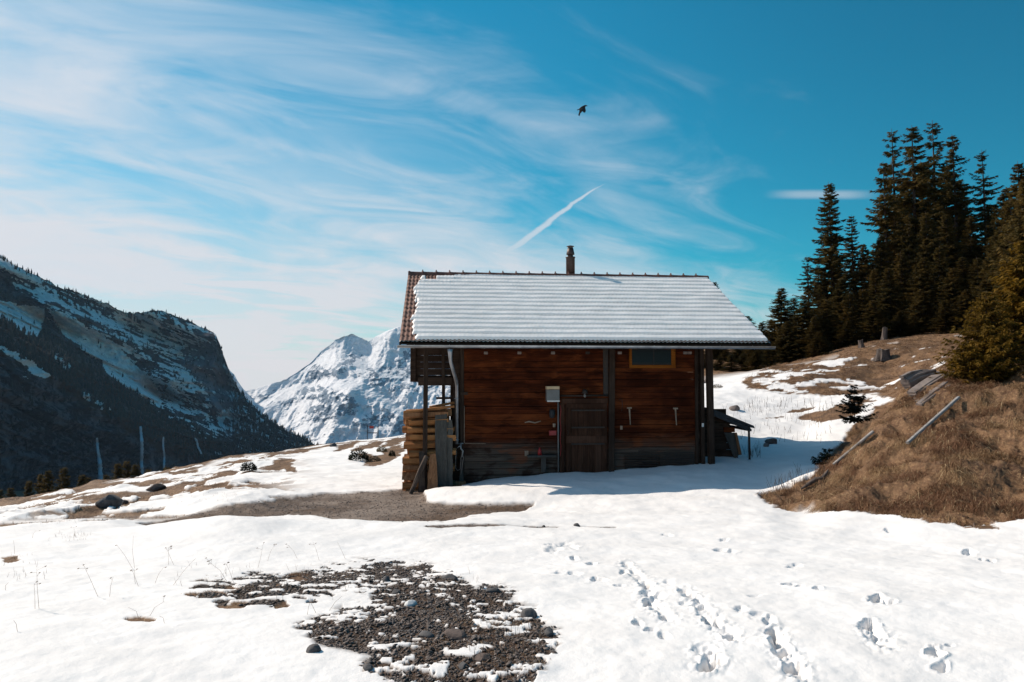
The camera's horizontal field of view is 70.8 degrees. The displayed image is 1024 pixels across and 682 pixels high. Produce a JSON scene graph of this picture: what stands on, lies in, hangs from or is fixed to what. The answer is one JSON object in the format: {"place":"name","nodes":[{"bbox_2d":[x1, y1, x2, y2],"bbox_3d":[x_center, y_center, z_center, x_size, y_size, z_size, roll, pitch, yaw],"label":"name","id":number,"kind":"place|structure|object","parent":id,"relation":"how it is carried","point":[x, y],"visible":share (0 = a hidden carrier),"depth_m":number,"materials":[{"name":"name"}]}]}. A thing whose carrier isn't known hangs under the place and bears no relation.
{"place":"outdoors","nodes":[
{"label":"outdoors","id":0,"kind":"place"},
{"bbox_2d":[0,255,313,490],"bbox_3d":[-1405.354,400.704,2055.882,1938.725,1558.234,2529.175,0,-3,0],"label":"mountain","id":1,"kind":"structure","parent":0,"point":[43,303],"depth_m":1760.55,"materials":[{"name":"stone"}]},
{"bbox_2d":[96,438,102,479],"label":"frozen waterfall","id":2,"kind":"structure","parent":1,"relation":"on","point":[100,467],"depth_m":1446.54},
{"bbox_2d":[0,256,318,482],"bbox_3d":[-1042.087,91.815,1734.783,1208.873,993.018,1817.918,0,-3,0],"label":"mountain forest","id":3,"kind":"object","parent":1,"relation":"on","point":[33,353],"visible":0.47,"depth_m":1740.45,"materials":[{"name":"plant"}]},
{"bbox_2d":[228,368,253,404],"bbox_3d":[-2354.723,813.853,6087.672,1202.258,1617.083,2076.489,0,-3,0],"label":"distant peak","id":4,"kind":"structure","parent":0,"point":[248,396],"depth_m":6058.96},
{"bbox_2d":[246,326,449,444],"bbox_3d":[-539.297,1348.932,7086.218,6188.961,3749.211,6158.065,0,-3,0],"label":"snow mountain","id":5,"kind":"structure","parent":0,"point":[347,388],"depth_m":5861.10,"materials":[{"name":"snow"}]},
{"bbox_2d":[188,558,559,681],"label":"gravel","id":6,"kind":"structure","parent":0,"point":[431,624],"depth_m":4.88,"materials":[{"name":"gravel"}]},
{"bbox_2d":[444,628,465,640],"bbox_3d":[-0.354,1.834,4.462,0.155,0.075,0.112,-1,-3,12],"label":"stone","id":7,"kind":"object","parent":6,"relation":"on","point":[456,634],"visible":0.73,"depth_m":4.44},
{"bbox_2d":[475,653,490,662],"bbox_3d":[-0.170,1.777,4.006,0.070,0.069,0.096,3,-4,-45],"label":"stone","id":8,"kind":"object","parent":6,"relation":"on","point":[480,657],"visible":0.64,"depth_m":4.00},
{"bbox_2d":[521,608,537,618],"bbox_3d":[0.123,1.914,5.016,0.108,0.098,0.115,2,-3,-31],"label":"stone","id":9,"kind":"object","parent":6,"relation":"on","point":[529,612],"visible":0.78,"depth_m":4.99,"materials":[{"name":"stone"}]},
{"bbox_2d":[0,330,1023,681],"bbox_3d":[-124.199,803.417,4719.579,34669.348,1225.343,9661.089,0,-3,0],"label":"snow ground","id":10,"kind":"structure","parent":0,"point":[720,570],"depth_m":7.64,"materials":[{"name":"snow"}]},
{"bbox_2d":[23,481,35,496],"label":"spruce tree","id":11,"kind":"object","parent":10,"relation":"on","point":[28,488],"visible":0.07,"depth_m":148.68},
{"bbox_2d":[37,469,55,493],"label":"spruce tree","id":12,"kind":"object","parent":10,"relation":"on","point":[47,485],"visible":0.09,"depth_m":148.43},
{"bbox_2d":[54,465,70,490],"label":"spruce tree","id":13,"kind":"object","parent":10,"relation":"on","point":[64,478],"visible":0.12,"depth_m":143.60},
{"bbox_2d":[95,494,122,507],"bbox_3d":[-8.812,3.514,15.731,0.406,0.332,0.601,-1,-3,21],"label":"boulder","id":14,"kind":"object","parent":10,"relation":"on","point":[110,500],"visible":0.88,"depth_m":15.60,"materials":[{"name":"stone"}]},
{"bbox_2d":[111,463,124,479],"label":"spruce tree","id":15,"kind":"object","parent":10,"relation":"on","point":[117,472],"visible":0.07,"depth_m":144.44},
{"bbox_2d":[122,461,133,477],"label":"spruce tree","id":16,"kind":"object","parent":10,"relation":"on","point":[126,473],"visible":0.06,"depth_m":148.61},
{"bbox_2d":[139,426,143,474],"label":"frozen waterfall","id":17,"kind":"structure","parent":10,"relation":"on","point":[141,453],"depth_m":1564.59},
{"bbox_2d":[6,556,323,620],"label":"turf tufts","id":18,"kind":"object","parent":10,"relation":"on","point":[291,575],"visible":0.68,"depth_m":6.11,"materials":[{"name":"plant"}]},
{"bbox_2d":[1,437,403,526],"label":"slope grass","id":19,"kind":"structure","parent":10,"relation":"on","point":[174,486],"depth_m":24.44,"materials":[{"name":"plant"}]},
{"bbox_2d":[239,462,256,471],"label":"dwarf pine","id":20,"kind":"object","parent":10,"relation":"on","point":[248,468],"visible":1,"depth_m":24.48,"materials":[{"name":"green plant"}]},
{"bbox_2d":[4,495,540,670],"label":"slope stems","id":21,"kind":"object","parent":10,"relation":"on","point":[528,641],"visible":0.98,"depth_m":4.69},
{"bbox_2d":[306,644,320,652],"bbox_3d":[-1.141,1.779,4.143,0.086,0.072,0.061,1,-3,-12],"label":"stone","id":22,"kind":"object","parent":10,"relation":"on","point":[312,648],"visible":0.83,"depth_m":4.12,"materials":[{"name":"stone"}]},
{"bbox_2d":[348,448,368,460],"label":"dwarf pine","id":23,"kind":"object","parent":10,"relation":"on","point":[352,456],"visible":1,"depth_m":30.35,"materials":[{"name":"green plant"}]},
{"bbox_2d":[139,490,609,527],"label":"track gravel","id":24,"kind":"structure","parent":10,"relation":"on","point":[334,507],"depth_m":14.03,"materials":[{"name":"gravel"}]},
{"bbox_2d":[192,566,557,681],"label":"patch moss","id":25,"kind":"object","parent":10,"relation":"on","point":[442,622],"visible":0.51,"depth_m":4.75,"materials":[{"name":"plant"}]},
{"bbox_2d":[408,455,428,493],"bbox_3d":[-2.255,3.259,17.134,0.119,1.031,0.666,-2,-4,44],"label":"leaning pole","id":26,"kind":"object","parent":10,"relation":"on","point":[419,472],"visible":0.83,"depth_m":17.14,"materials":[{"name":"grey wood"}]},
{"bbox_2d":[418,451,424,492],"bbox_3d":[-2.172,3.225,17.374,0.174,1.116,0.370,0,-3,-5],"label":"slab board","id":27,"kind":"object","parent":10,"relation":"on","point":[421,486],"visible":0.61,"depth_m":17.32,"materials":[{"name":"brown wood"}]},
{"bbox_2d":[427,453,437,489],"bbox_3d":[-1.910,3.221,17.268,0.305,1.013,0.310,0,-3,-6],"label":"slab board","id":28,"kind":"object","parent":10,"relation":"on","point":[432,478],"visible":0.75,"depth_m":17.26,"materials":[{"name":"brown wood"}]},
{"bbox_2d":[435,414,446,487],"bbox_3d":[-1.733,2.748,17.616,0.310,1.901,0.285,0,-3,-6],"label":"plank","id":29,"kind":"object","parent":10,"relation":"on","point":[441,440],"visible":0.7,"depth_m":17.61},
{"bbox_2d":[447,420,452,486],"bbox_3d":[-1.522,2.792,17.674,0.154,1.692,0.245,0,-3,-6],"label":"plank","id":30,"kind":"object","parent":10,"relation":"on","point":[449,457],"visible":0.89,"depth_m":17.64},
{"bbox_2d":[397,245,775,489],"bbox_3d":[1.588,0.841,21.726,9.472,7.598,8.671,0,-3,-6],"label":"wooden cabin","id":31,"kind":"object","parent":10,"relation":"on","point":[608,368],"visible":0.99,"depth_m":18.50,"materials":[{"name":"brown wood"}]},
{"bbox_2d":[559,403,606,472],"bbox_3d":[1.834,2.595,18.406,1.226,2.000,0.172,0,-3,-6],"label":"door","id":32,"kind":"structure","parent":31,"relation":"in","point":[583,429],"depth_m":18.40,"materials":[{"name":"brown wood"}]},
{"bbox_2d":[629,349,675,367],"bbox_3d":[3.647,0.286,18.728,1.228,0.843,0.075,0,-3,-6],"label":"window","id":33,"kind":"structure","parent":31,"relation":"in","point":[640,358],"depth_m":18.69,"materials":[{"name":"glass"}]},
{"bbox_2d":[720,355,740,371],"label":"spruce tree","id":34,"kind":"object","parent":10,"relation":"on","point":[730,358],"visible":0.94,"depth_m":47.90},
{"bbox_2d":[733,353,750,371],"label":"spruce tree","id":35,"kind":"object","parent":10,"relation":"on","point":[744,356],"visible":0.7,"depth_m":47.86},
{"bbox_2d":[740,351,769,369],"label":"spruce tree","id":36,"kind":"object","parent":10,"relation":"on","point":[753,364],"visible":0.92,"depth_m":46.86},
{"bbox_2d":[745,322,779,362],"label":"spruce tree","id":37,"kind":"object","parent":10,"relation":"on","point":[762,328],"visible":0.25,"depth_m":53.85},
{"bbox_2d":[759,349,780,366],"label":"spruce tree","id":38,"kind":"object","parent":10,"relation":"on","point":[771,361],"visible":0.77,"depth_m":47.93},
{"bbox_2d":[722,395,834,456],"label":"meadow reeds","id":39,"kind":"object","parent":10,"relation":"on","point":[785,417],"visible":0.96,"depth_m":28.49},
{"bbox_2d":[763,287,799,357],"bbox_3d":[21.061,-1.278,56.136,3.962,5.831,4.072,0,-3,4],"label":"spruce tree","id":40,"kind":"object","parent":10,"relation":"on","point":[780,311],"visible":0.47,"depth_m":55.90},
{"bbox_2d":[770,321,806,362],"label":"spruce tree","id":41,"kind":"object","parent":10,"relation":"on","point":[788,349],"visible":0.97,"depth_m":51.80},
{"bbox_2d":[786,298,802,339],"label":"spruce tree","id":42,"kind":"object","parent":10,"relation":"on","point":[793,305],"visible":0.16,"depth_m":60.12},
{"bbox_2d":[785,300,828,356],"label":"spruce tree","id":43,"kind":"object","parent":10,"relation":"on","point":[802,318],"visible":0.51,"depth_m":53.90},
{"bbox_2d":[792,256,825,326],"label":"spruce tree","id":44,"kind":"object","parent":10,"relation":"on","point":[808,290],"visible":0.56,"depth_m":64.14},
{"bbox_2d":[796,316,832,355],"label":"spruce tree","id":45,"kind":"object","parent":10,"relation":"on","point":[812,332],"visible":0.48,"depth_m":52.05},
{"bbox_2d":[800,469,828,488],"bbox_3d":[6.212,2.839,14.770,0.702,0.381,0.219,0,-3,-5],"label":"driftwood branch","id":46,"kind":"object","parent":10,"relation":"on","point":[814,479],"visible":0.97,"depth_m":14.73,"materials":[{"name":"grey wood"}]},
{"bbox_2d":[805,332,832,356],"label":"spruce tree","id":47,"kind":"object","parent":10,"relation":"on","point":[817,345],"visible":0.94,"depth_m":49.87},
{"bbox_2d":[811,448,836,464],"bbox_3d":[7.112,2.622,16.183,0.741,0.446,0.798,0,-3,0],"label":"fir seedling","id":48,"kind":"object","parent":10,"relation":"on","point":[823,458],"visible":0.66,"depth_m":16.17,"materials":[{"name":"green plant"}]},
{"bbox_2d":[810,265,838,326],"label":"spruce tree","id":49,"kind":"object","parent":10,"relation":"on","point":[816,283],"visible":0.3,"depth_m":68.12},
{"bbox_2d":[805,300,844,351],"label":"spruce tree","id":50,"kind":"object","parent":10,"relation":"on","point":[829,332],"visible":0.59,"depth_m":53.77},
{"bbox_2d":[807,183,863,323],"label":"spruce tree","id":51,"kind":"object","parent":10,"relation":"on","point":[832,258],"visible":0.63,"depth_m":68.14,"materials":[{"name":"plant"}]},
{"bbox_2d":[822,278,860,342],"bbox_3d":[25.833,-2.078,56.136,3.954,5.656,4.063,-1,-3,21],"label":"spruce tree","id":52,"kind":"object","parent":10,"relation":"on","point":[839,297],"visible":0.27,"depth_m":55.97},
{"bbox_2d":[832,321,861,347],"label":"spruce tree","id":53,"kind":"object","parent":10,"relation":"on","point":[849,336],"visible":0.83,"depth_m":51.91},
{"bbox_2d":[748,340,950,493],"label":"bank twigs","id":54,"kind":"object","parent":10,"relation":"on","point":[825,464],"visible":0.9,"depth_m":15.32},
{"bbox_2d":[835,293,869,346],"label":"spruce tree","id":55,"kind":"object","parent":10,"relation":"on","point":[851,312],"visible":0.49,"depth_m":54.04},
{"bbox_2d":[743,333,962,400],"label":"knoll grass","id":56,"kind":"structure","parent":10,"relation":"on","point":[850,347],"depth_m":41.49,"materials":[{"name":"plant"}]},
{"bbox_2d":[834,216,871,316],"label":"spruce tree","id":57,"kind":"object","parent":10,"relation":"on","point":[852,262],"visible":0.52,"depth_m":70.20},
{"bbox_2d":[836,384,878,423],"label":"fir","id":58,"kind":"object","parent":10,"relation":"on","point":[853,408],"visible":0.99,"depth_m":19.34,"materials":[{"name":"green plant"}]},
{"bbox_2d":[840,289,884,342],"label":"spruce tree","id":59,"kind":"object","parent":10,"relation":"on","point":[862,299],"visible":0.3,"depth_m":55.04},
{"bbox_2d":[855,244,874,291],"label":"spruce tree","id":60,"kind":"object","parent":10,"relation":"on","point":[864,248],"visible":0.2,"depth_m":74.35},
{"bbox_2d":[857,269,892,322],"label":"spruce tree","id":61,"kind":"object","parent":10,"relation":"on","point":[872,279],"visible":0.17,"depth_m":58.25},
{"bbox_2d":[856,300,897,342],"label":"spruce tree","id":62,"kind":"object","parent":10,"relation":"on","point":[875,327],"visible":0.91,"depth_m":51.96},
{"bbox_2d":[854,236,900,309],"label":"spruce tree","id":63,"kind":"object","parent":10,"relation":"on","point":[881,264],"visible":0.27,"depth_m":66.18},
{"bbox_2d":[871,348,891,360],"bbox_3d":[22.195,0.814,43.026,1.197,0.813,1.164,0,-3,-11],"label":"tree stump","id":64,"kind":"object","parent":10,"relation":"on","point":[882,355],"visible":0.96,"depth_m":42.73,"materials":[{"name":"grey wood"}]},
{"bbox_2d":[851,162,918,297],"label":"spruce tree","id":65,"kind":"object","parent":10,"relation":"on","point":[887,215],"visible":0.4,"depth_m":70.58,"materials":[{"name":"plant"}]},
{"bbox_2d":[854,128,916,267],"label":"spruce tree","id":66,"kind":"object","parent":10,"relation":"on","point":[893,157],"visible":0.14,"depth_m":76.65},
{"bbox_2d":[759,358,1023,526],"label":"bank grass","id":67,"kind":"structure","parent":10,"relation":"on","point":[904,508],"depth_m":13.34,"materials":[{"name":"plant"}]},
{"bbox_2d":[832,431,873,464],"bbox_3d":[7.306,2.285,15.402,0.995,0.723,0.064,0,-3,-11],"label":"wooden rail","id":68,"kind":"object","parent":67,"relation":"on","point":[869,434],"visible":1,"depth_m":15.39,"materials":[{"name":"wood"}]},
{"bbox_2d":[874,268,913,333],"bbox_3d":[29.436,-2.839,56.119,4.009,5.813,4.119,1,-3,-16],"label":"spruce tree","id":69,"kind":"object","parent":10,"relation":"on","point":[888,305],"visible":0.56,"depth_m":55.96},
{"bbox_2d":[891,251,916,314],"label":"spruce tree","id":70,"kind":"object","parent":10,"relation":"on","point":[901,273],"visible":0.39,"depth_m":59.98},
{"bbox_2d":[887,311,920,337],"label":"spruce tree","id":71,"kind":"object","parent":10,"relation":"on","point":[899,325],"visible":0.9,"depth_m":51.91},
{"bbox_2d":[892,215,919,301],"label":"spruce tree","id":72,"kind":"object","parent":10,"relation":"on","point":[908,245],"visible":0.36,"depth_m":68.24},
{"bbox_2d":[867,125,968,288],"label":"spruce tree","id":73,"kind":"object","parent":10,"relation":"on","point":[917,185],"visible":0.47,"depth_m":72.59,"materials":[{"name":"plant"}]},
{"bbox_2d":[900,257,942,328],"bbox_3d":[33.396,-3.590,58.144,4.345,6.468,4.228,2,-3,-39],"label":"spruce tree","id":74,"kind":"object","parent":10,"relation":"on","point":[922,283],"visible":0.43,"depth_m":57.97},
{"bbox_2d":[902,289,940,333],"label":"spruce tree","id":75,"kind":"object","parent":10,"relation":"on","point":[922,305],"visible":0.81,"depth_m":51.89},
{"bbox_2d":[899,369,948,405],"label":"wooden planks","id":76,"kind":"object","parent":10,"relation":"on","point":[910,379],"visible":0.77,"depth_m":17.49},
{"bbox_2d":[905,212,950,323],"bbox_3d":[37.134,-6.188,64.472,5.515,10.865,5.368,1,-3,-16],"label":"spruce tree","id":77,"kind":"object","parent":10,"relation":"on","point":[925,237],"visible":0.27,"depth_m":64.27,"materials":[{"name":"plant"}]},
{"bbox_2d":[905,396,959,443],"bbox_3d":[8.702,1.608,14.840,2.343,0.897,0.072,2,-3,-36],"label":"wooden rail","id":78,"kind":"object","parent":10,"relation":"on","point":[937,416],"visible":1,"depth_m":14.77,"materials":[{"name":"wood"}]},
{"bbox_2d":[911,121,966,249],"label":"spruce tree","id":79,"kind":"object","parent":10,"relation":"on","point":[934,157],"visible":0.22,"depth_m":78.61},
{"bbox_2d":[927,247,957,310],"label":"spruce tree","id":80,"kind":"object","parent":10,"relation":"on","point":[938,267],"visible":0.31,"depth_m":60.05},
{"bbox_2d":[929,300,962,333],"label":"spruce tree","id":81,"kind":"object","parent":10,"relation":"on","point":[944,319],"visible":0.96,"depth_m":50.05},
{"bbox_2d":[926,167,970,260],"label":"spruce tree","id":82,"kind":"object","parent":10,"relation":"on","point":[943,173],"visible":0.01,"depth_m":82.25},
{"bbox_2d":[931,268,974,328],"bbox_3d":[34.529,-3.176,56.148,3.768,5.137,3.872,-2,-3,41],"label":"spruce tree","id":83,"kind":"object","parent":10,"relation":"on","point":[950,287],"visible":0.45,"depth_m":56.00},
{"bbox_2d":[935,214,972,284],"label":"spruce tree","id":84,"kind":"object","parent":10,"relation":"on","point":[946,238],"visible":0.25,"depth_m":66.19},
{"bbox_2d":[930,135,988,276],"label":"spruce tree","id":85,"kind":"object","parent":10,"relation":"on","point":[959,204],"visible":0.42,"depth_m":74.47,"materials":[{"name":"plant"}]},
{"bbox_2d":[950,257,973,295],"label":"spruce tree","id":86,"kind":"object","parent":10,"relation":"on","point":[963,271],"visible":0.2,"depth_m":60.17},
{"bbox_2d":[948,289,976,331],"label":"spruce tree","id":87,"kind":"object","parent":10,"relation":"on","point":[962,304],"visible":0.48,"depth_m":50.01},
{"bbox_2d":[940,342,995,383],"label":"young spruce","id":88,"kind":"object","parent":10,"relation":"on","point":[965,368],"visible":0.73,"depth_m":16.91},
{"bbox_2d":[958,216,986,286],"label":"spruce tree","id":89,"kind":"object","parent":10,"relation":"on","point":[972,255],"visible":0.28,"depth_m":66.36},
{"bbox_2d":[964,258,985,309],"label":"spruce tree","id":90,"kind":"object","parent":10,"relation":"on","point":[974,282],"visible":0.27,"depth_m":58.28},
{"bbox_2d":[928,292,1023,381],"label":"young spruce","id":91,"kind":"object","parent":10,"relation":"on","point":[990,338],"visible":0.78,"depth_m":17.04,"materials":[{"name":"plant"}]},
{"bbox_2d":[964,279,997,330],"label":"spruce tree","id":92,"kind":"object","parent":10,"relation":"on","point":[985,288],"visible":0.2,"depth_m":48.12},
{"bbox_2d":[959,150,1004,265],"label":"spruce tree","id":93,"kind":"object","parent":10,"relation":"on","point":[984,207],"visible":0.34,"depth_m":76.75,"materials":[{"name":"plant"}]},
{"bbox_2d":[973,236,995,286],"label":"spruce tree","id":94,"kind":"object","parent":10,"relation":"on","point":[989,250],"visible":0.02,"depth_m":60.45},
{"bbox_2d":[970,231,1008,301],"bbox_3d":[34.105,-4.238,50.362,4.519,6.999,4.398,-1,-3,29],"label":"spruce tree","id":95,"kind":"object","parent":10,"relation":"on","point":[996,237],"visible":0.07,"depth_m":50.49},
{"bbox_2d":[961,240,1023,359],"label":"young spruce","id":96,"kind":"object","parent":10,"relation":"on","point":[1011,292],"visible":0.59,"depth_m":18.49,"materials":[{"name":"plant"}]},
{"bbox_2d":[971,200,1019,312],"bbox_3d":[33.574,-5.107,48.416,5.076,8.828,4.940,0,-3,5],"label":"spruce tree","id":97,"kind":"object","parent":10,"relation":"on","point":[1008,209],"visible":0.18,"depth_m":48.53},
{"bbox_2d":[979,188,1015,279],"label":"spruce tree","id":98,"kind":"object","parent":10,"relation":"on","point":[1000,198],"visible":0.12,"depth_m":66.62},
{"bbox_2d":[984,187,1023,330],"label":"young spruce","id":99,"kind":"object","parent":10,"relation":"on","point":[1016,237],"visible":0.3,"depth_m":27.26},
{"bbox_2d":[993,161,1023,235],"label":"spruce tree","id":100,"kind":"object","parent":10,"relation":"on","point":[1016,170],"visible":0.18,"depth_m":62.59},
{"bbox_2d":[993,179,1023,300],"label":"spruce tree","id":101,"kind":"object","parent":10,"relation":"on","point":[1021,185],"visible":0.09,"depth_m":44.41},
{"bbox_2d":[0,0,1023,390],"label":"sky","id":102,"kind":"structure","parent":0,"point":[271,177],"materials":[{"name":"blue"}]},
{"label":"firewood log","id":103,"kind":"object","parent":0,"visible":0},
{"bbox_2d":[402,481,427,489],"bbox_3d":[-2.133,3.543,17.715,1.128,0.202,0.198,-1,-21,-6],"label":"firewood log","id":104,"kind":"object","parent":103,"relation":"on","point":[406,485],"visible":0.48,"depth_m":17.59,"materials":[{"name":"brown wood"}]},
{"bbox_2d":[402,472,427,480],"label":"firewood log","id":105,"kind":"object","parent":104,"relation":"on","point":[408,475],"visible":0.41,"depth_m":17.64,"materials":[{"name":"brown wood"}]},
{"bbox_2d":[402,465,428,471],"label":"firewood log","id":106,"kind":"object","parent":105,"relation":"on","point":[412,468],"visible":0.52,"depth_m":17.61,"materials":[{"name":"brown wood"}]},
{"bbox_2d":[402,457,447,465],"bbox_3d":[-2.127,2.955,17.758,1.133,0.208,0.209,1,5,0],"label":"firewood log","id":107,"kind":"object","parent":106,"relation":"on","point":[409,461],"visible":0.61,"depth_m":17.65,"materials":[{"name":"brown wood"}]},
{"bbox_2d":[409,448,455,457],"bbox_3d":[-1.958,2.758,17.750,1.161,0.186,0.178,-2,11,-6],"label":"firewood log","id":108,"kind":"object","parent":107,"relation":"on","point":[413,453],"visible":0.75,"depth_m":17.67,"materials":[{"name":"brown wood"}]},
{"bbox_2d":[404,440,434,448],"bbox_3d":[-2.159,2.552,17.755,1.019,0.185,0.201,-2,15,-6],"label":"firewood log","id":109,"kind":"object","parent":108,"relation":"on","point":[417,444],"visible":0.77,"depth_m":17.66,"materials":[{"name":"brown wood"}]},
{"bbox_2d":[409,435,455,440],"bbox_3d":[-1.954,2.383,17.761,1.151,0.140,0.153,1,-17,-1],"label":"firewood log","id":110,"kind":"object","parent":109,"relation":"on","point":[420,437],"visible":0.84,"depth_m":17.71,"materials":[{"name":"brown wood"}]},
{"bbox_2d":[407,426,453,432],"bbox_3d":[-2.015,2.203,17.776,1.135,0.158,0.170,1,5,-7],"label":"firewood log","id":111,"kind":"object","parent":110,"relation":"on","point":[414,429],"visible":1,"depth_m":17.71,"materials":[{"name":"brown wood"}]},
{"bbox_2d":[408,417,448,425],"bbox_3d":[-2.058,2.003,17.784,0.990,0.174,0.183,-3,4,-5],"label":"firewood log","id":112,"kind":"object","parent":111,"relation":"on","point":[417,422],"visible":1,"depth_m":17.73,"materials":[{"name":"brown wood"}]},
{"bbox_2d":[403,410,447,417],"bbox_3d":[-2.132,1.810,17.776,1.096,0.169,0.172,0,7,-9],"label":"firewood log","id":113,"kind":"object","parent":112,"relation":"on","point":[419,414],"visible":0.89,"depth_m":17.70,"materials":[{"name":"brown wood"}]},
{"bbox_2d":[404,405,454,412],"bbox_3d":[-2.047,1.686,17.811,1.242,0.192,0.260,0,-3,-5],"label":"cover board","id":114,"kind":"object","parent":113,"relation":"on","point":[432,408],"visible":1,"depth_m":17.70,"materials":[{"name":"brown wood"}]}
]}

